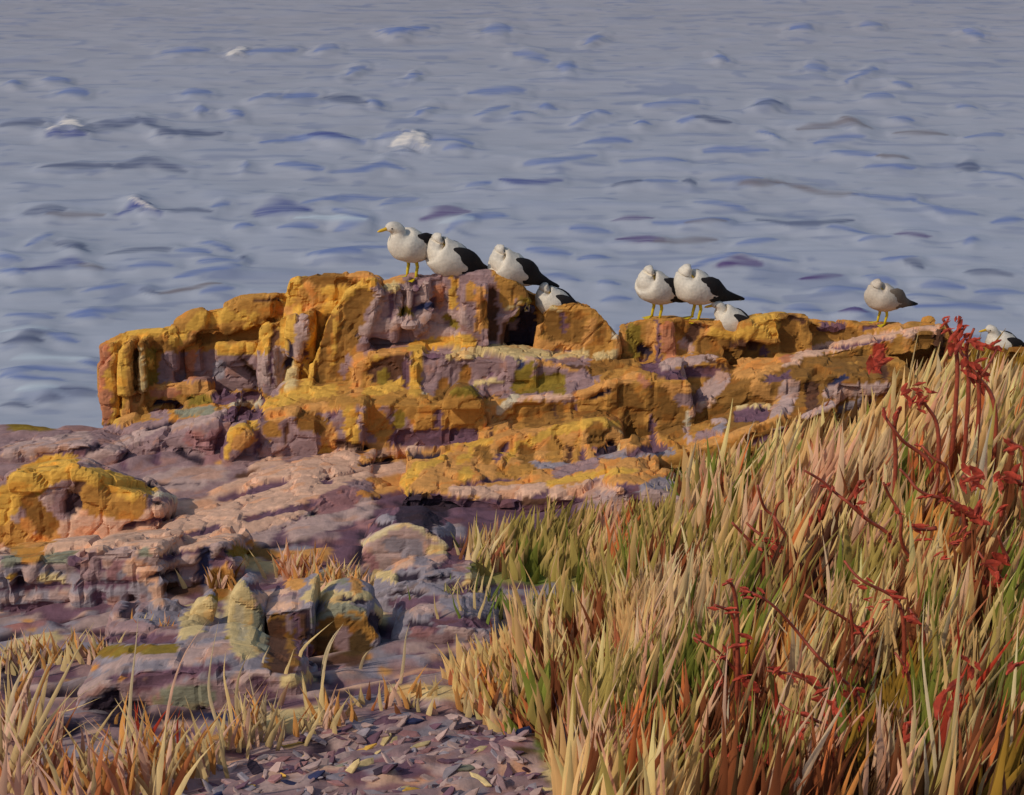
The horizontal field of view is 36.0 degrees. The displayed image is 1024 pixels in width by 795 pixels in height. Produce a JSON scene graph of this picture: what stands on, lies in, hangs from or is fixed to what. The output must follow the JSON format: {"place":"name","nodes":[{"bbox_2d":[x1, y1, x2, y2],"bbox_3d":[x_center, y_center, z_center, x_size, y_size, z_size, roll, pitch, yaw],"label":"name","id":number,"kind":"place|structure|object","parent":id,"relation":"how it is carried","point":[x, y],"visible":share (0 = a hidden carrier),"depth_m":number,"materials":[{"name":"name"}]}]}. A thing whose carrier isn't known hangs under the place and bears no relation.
{"place":"outdoors","nodes":[
{"label":"outdoors","id":0,"kind":"place"},
{"bbox_2d":[0,424,933,794],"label":"rocky shore","id":1,"kind":"structure","parent":0,"point":[194,482],"depth_m":7.69,"materials":[{"name":"stone"}]},
{"bbox_2d":[0,429,127,463],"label":"rock ledge","id":2,"kind":"object","parent":1,"relation":"on","point":[107,446],"visible":0.51,"depth_m":11.30,"materials":[{"name":"grey stone"}]},
{"bbox_2d":[0,458,177,546],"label":"boulder","id":3,"kind":"object","parent":1,"relation":"on","point":[50,500],"visible":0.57,"depth_m":9.96,"materials":[{"name":"yellow stone"}]},
{"bbox_2d":[0,525,253,614],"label":"rock ledge","id":4,"kind":"object","parent":1,"relation":"on","point":[87,571],"visible":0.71,"depth_m":8.80,"materials":[{"name":"stone"}]},
{"bbox_2d":[104,598,220,647],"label":"rock ledge","id":5,"kind":"object","parent":1,"relation":"on","point":[120,622],"visible":0.29,"depth_m":8.10,"materials":[{"name":"grey stone"}]},
{"bbox_2d":[190,589,217,621],"bbox_3d":[-1.639,1.147,8.272,0.221,0.317,0.201,0,22,0],"label":"boulder","id":6,"kind":"object","parent":5,"relation":"on","point":[205,605],"visible":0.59,"depth_m":8.16,"materials":[{"name":"beige stone"}]},
{"bbox_2d":[103,388,245,455],"bbox_3d":[-2.604,0.267,11.704,1.183,0.463,0.728,0,22,0],"label":"rock ledge","id":7,"kind":"object","parent":1,"relation":"on","point":[202,423],"visible":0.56,"depth_m":11.55,"materials":[{"name":"grey stone"}]},
{"bbox_2d":[76,622,317,713],"bbox_3d":[-1.452,1.286,7.230,1.095,0.416,0.478,0,22,0],"label":"rock ledge","id":8,"kind":"object","parent":1,"relation":"on","point":[159,654],"visible":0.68,"depth_m":7.04,"materials":[{"name":"stone"}]},
{"bbox_2d":[227,572,268,634],"bbox_3d":[-1.299,1.102,7.791,0.195,0.516,0.240,0,22,0],"label":"boulder","id":9,"kind":"object","parent":1,"relation":"on","point":[248,600],"visible":0.53,"depth_m":7.66,"materials":[{"name":"beige stone"}]},
{"bbox_2d":[161,471,390,538],"bbox_3d":[-1.552,0.778,10.220,1.916,0.260,0.558,-15,27,-33],"label":"rock ledge","id":10,"kind":"object","parent":1,"relation":"on","point":[279,509],"visible":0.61,"depth_m":10.19,"materials":[{"name":"stone"}]},
{"bbox_2d":[231,452,335,477],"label":"rock ledge","id":11,"kind":"object","parent":1,"relation":"on","point":[296,459],"visible":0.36,"depth_m":11.26,"materials":[{"name":"stone"}]},
{"bbox_2d":[265,573,320,657],"bbox_3d":[-1.093,1.128,7.870,0.259,0.414,0.315,0,22,0],"label":"boulder","id":12,"kind":"object","parent":1,"relation":"on","point":[292,607],"visible":0.66,"depth_m":7.72,"materials":[{"name":"brown stone"}]},
{"bbox_2d":[237,448,376,498],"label":"rock ledge","id":13,"kind":"object","parent":1,"relation":"on","point":[344,462],"visible":0.46,"depth_m":10.82,"materials":[{"name":"stone"}]},
{"bbox_2d":[311,576,382,656],"bbox_3d":[-0.838,1.126,7.978,0.363,0.368,0.378,0,22,0],"label":"boulder","id":14,"kind":"object","parent":1,"relation":"on","point":[352,605],"visible":0.77,"depth_m":7.82,"materials":[{"name":"stone"}]},
{"bbox_2d":[97,269,621,427],"bbox_3d":[-1.211,-0.263,12.573,4.184,1.915,1.478,0,22,0],"label":"rock outcrop","id":15,"kind":"object","parent":1,"relation":"on","point":[318,328],"visible":0.58,"depth_m":12.03,"materials":[{"name":"stone"}]},
{"bbox_2d":[377,221,432,281],"bbox_3d":[-0.707,-1.139,11.837,0.292,0.473,0.698,19,29,38],"label":"gull","id":16,"kind":"object","parent":15,"relation":"on","point":[408,245],"visible":0.73,"depth_m":11.64,"materials":[{"name":"white"}]},
{"bbox_2d":[426,233,487,276],"bbox_3d":[-0.343,-1.061,11.866,0.653,0.434,0.313,-9,24,-22],"label":"gull","id":17,"kind":"object","parent":15,"relation":"on","point":[446,256],"visible":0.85,"depth_m":11.69,"materials":[{"name":"white"}]},
{"bbox_2d":[488,244,558,287],"bbox_3d":[0.096,-0.992,11.956,0.609,0.423,0.292,-12,25,-28],"label":"gull","id":18,"kind":"object","parent":15,"relation":"on","point":[507,263],"visible":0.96,"depth_m":11.78,"materials":[{"name":"white"}]},
{"bbox_2d":[535,282,576,313],"bbox_3d":[0.429,-0.741,12.093,0.519,0.325,0.247,-5,22,-11],"label":"gull","id":19,"kind":"object","parent":15,"relation":"on","point":[546,296],"visible":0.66,"depth_m":11.97,"materials":[{"name":"white"}]},
{"bbox_2d":[181,712,551,794],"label":"shale","id":20,"kind":"object","parent":1,"relation":"on","point":[353,763],"visible":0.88,"depth_m":6.25,"materials":[{"name":"grey stone"}]},
{"bbox_2d":[0,452,761,794],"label":"dry grass","id":21,"kind":"structure","parent":1,"relation":"on","point":[150,764],"depth_m":6.35,"materials":[{"name":"beige plant"}]},
{"bbox_2d":[357,506,455,582],"bbox_3d":[-0.617,0.849,9.138,0.575,0.445,0.410,0,22,0],"label":"boulder","id":22,"kind":"object","parent":1,"relation":"on","point":[395,534],"visible":0.78,"depth_m":8.95,"materials":[{"name":"beige stone"}]},
{"bbox_2d":[373,548,480,611],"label":"rock ledge","id":23,"kind":"object","parent":1,"relation":"on","point":[392,582],"visible":0.56,"depth_m":8.64,"materials":[{"name":"grey stone"}]},
{"bbox_2d":[391,580,501,644],"bbox_3d":[-0.344,1.202,8.197,0.604,0.360,0.525,0,22,0],"label":"rock ledge","id":24,"kind":"object","parent":1,"relation":"on","point":[416,611],"visible":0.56,"depth_m":8.05,"materials":[{"name":"grey stone"}]},
{"bbox_2d":[219,340,695,461],"bbox_3d":[-0.399,0.046,11.870,3.603,0.866,1.147,-3,22,-6],"label":"rock ledge","id":25,"kind":"object","parent":1,"relation":"on","point":[385,400],"visible":0.67,"depth_m":11.55,"materials":[{"name":"yellow stone"}]},
{"bbox_2d":[442,382,483,409],"bbox_3d":[-0.353,-0.016,11.316,0.301,0.191,0.207,0,22,0],"label":"boulder","id":26,"kind":"object","parent":25,"relation":"on","point":[460,395],"visible":1,"depth_m":11.24,"materials":[{"name":"stone"}]},
{"bbox_2d":[3,322,1023,794],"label":"grass stalks","id":27,"kind":"object","parent":1,"relation":"on","point":[33,740],"depth_m":6.10,"materials":[{"name":"beige plant"}]},
{"bbox_2d":[399,408,659,512],"bbox_3d":[0.118,0.511,11.038,1.787,0.561,1.554,0,22,0],"label":"rock ledge","id":28,"kind":"object","parent":1,"relation":"on","point":[527,464],"visible":0.88,"depth_m":10.77,"materials":[{"name":"yellow stone"}]},
{"bbox_2d":[599,383,839,513],"bbox_3d":[1.412,0.462,10.752,1.774,0.685,1.459,0,22,0],"label":"rock ledge","id":29,"kind":"object","parent":1,"relation":"on","point":[623,483],"visible":0.53,"depth_m":10.96,"materials":[{"name":"yellow stone"}]},
{"bbox_2d":[693,578,761,739],"bbox_3d":[0.844,1.076,6.087,0.306,0.872,0.076,0,22,0],"label":"red plant","id":30,"kind":"object","parent":1,"relation":"on","point":[736,646],"visible":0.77,"depth_m":6.04,"materials":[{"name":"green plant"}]},
{"bbox_2d":[436,330,1023,794],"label":"grass","id":31,"kind":"structure","parent":1,"relation":"on","point":[674,562],"depth_m":7.26,"materials":[{"name":"beige plant"}]},
{"bbox_2d":[731,484,802,574],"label":"red plant","id":32,"kind":"object","parent":1,"relation":"on","point":[776,524],"visible":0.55,"depth_m":8.09,"materials":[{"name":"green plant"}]},
{"bbox_2d":[618,311,952,427],"bbox_3d":[2.157,-0.197,12.288,2.777,1.086,1.516,0,22,0],"label":"rock ledge","id":33,"kind":"object","parent":1,"relation":"on","point":[764,358],"visible":0.63,"depth_m":12.01,"materials":[{"name":"yellow stone"}]},
{"bbox_2d":[635,265,683,318],"bbox_3d":[1.201,-0.842,12.132,0.587,0.450,0.282,-15,27,-33],"label":"gull","id":34,"kind":"object","parent":33,"relation":"on","point":[654,286],"visible":0.79,"depth_m":11.95,"materials":[{"name":"white"}]},
{"bbox_2d":[674,264,744,323],"bbox_3d":[1.520,-0.834,12.116,0.626,0.464,0.297,-9,24,-22],"label":"gull","id":35,"kind":"object","parent":33,"relation":"on","point":[695,287],"visible":1,"depth_m":11.95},
{"bbox_2d":[704,301,748,331],"bbox_3d":[1.758,-0.587,12.148,0.570,0.346,0.235,-1,22,-4],"label":"gull","id":36,"kind":"object","parent":33,"relation":"on","point":[729,317],"visible":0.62,"depth_m":12.05,"materials":[{"name":"white"}]},
{"bbox_2d":[864,279,917,326],"bbox_3d":[2.999,-0.779,12.409,0.531,0.388,0.250,-12,25,-28],"label":"gull","id":37,"kind":"object","parent":33,"relation":"on","point":[879,296],"visible":1,"depth_m":12.26,"materials":[{"name":"white"}]},
{"bbox_2d":[739,586,913,757],"bbox_3d":[1.199,1.121,5.996,0.727,0.915,0.079,0,22,0],"label":"red plant","id":38,"kind":"object","parent":1,"relation":"on","point":[745,590],"visible":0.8,"depth_m":5.96,"materials":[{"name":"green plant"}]},
{"bbox_2d":[804,470,897,570],"bbox_3d":[1.777,0.767,8.233,0.571,0.871,0.084,0,22,0],"label":"red plant","id":39,"kind":"object","parent":1,"relation":"on","point":[856,491],"visible":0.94,"depth_m":8.13,"materials":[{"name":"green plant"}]},
{"bbox_2d":[700,655,1023,785],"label":"red plant","id":40,"kind":"object","parent":1,"relation":"on","point":[939,702],"visible":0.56,"depth_m":5.33,"materials":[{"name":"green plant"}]},
{"bbox_2d":[804,560,926,691],"bbox_3d":[1.523,1.055,6.718,0.579,0.770,0.101,0,22,0],"label":"red plant","id":41,"kind":"object","parent":1,"relation":"on","point":[911,618],"visible":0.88,"depth_m":6.68,"materials":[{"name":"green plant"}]},
{"bbox_2d":[882,482,936,561],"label":"red plant","id":42,"kind":"object","parent":1,"relation":"on","point":[918,527],"visible":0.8,"depth_m":7.94,"materials":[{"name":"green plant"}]},
{"bbox_2d":[882,381,951,524],"bbox_3d":[2.303,0.395,8.935,0.471,1.068,0.091,0,22,0],"label":"red plant","id":43,"kind":"object","parent":1,"relation":"on","point":[920,401],"visible":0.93,"depth_m":8.89,"materials":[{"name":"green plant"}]},
{"bbox_2d":[899,443,990,555],"bbox_3d":[2.200,0.668,8.072,0.477,0.960,0.109,0,22,0],"label":"red plant","id":44,"kind":"object","parent":1,"relation":"on","point":[974,516],"visible":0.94,"depth_m":8.00,"materials":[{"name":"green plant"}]},
{"bbox_2d":[866,348,1023,519],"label":"red plant","id":45,"kind":"object","parent":1,"relation":"on","point":[1010,477],"visible":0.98,"depth_m":8.48,"materials":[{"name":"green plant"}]},
{"bbox_2d":[940,315,1003,473],"bbox_3d":[2.671,0.145,9.259,0.449,1.339,0.104,0,22,0],"label":"red plant","id":46,"kind":"object","parent":1,"relation":"on","point":[956,347],"visible":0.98,"depth_m":9.17,"materials":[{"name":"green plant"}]},
{"bbox_2d":[933,526,1013,612],"bbox_3d":[2.199,0.910,7.428,0.466,0.692,0.081,0,22,0],"label":"red plant","id":47,"kind":"object","parent":1,"relation":"on","point":[993,564],"visible":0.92,"depth_m":7.36,"materials":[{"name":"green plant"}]},
{"bbox_2d":[947,343,1023,368],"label":"rock ledge","id":48,"kind":"object","parent":1,"relation":"on","point":[1012,352],"visible":0.09,"depth_m":12.17,"materials":[{"name":"brown stone"}]},
{"bbox_2d":[979,324,1023,348],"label":"gull","id":49,"kind":"object","parent":48,"relation":"on","point":[1010,339],"visible":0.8,"depth_m":12.20,"materials":[{"name":"white"}]},
{"bbox_2d":[0,0,1023,428],"bbox_3d":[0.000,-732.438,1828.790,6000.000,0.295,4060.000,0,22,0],"label":"sea","id":50,"kind":"structure","parent":0,"point":[164,162],"depth_m":25.87,"materials":[{"name":"liquid"}]}
]}

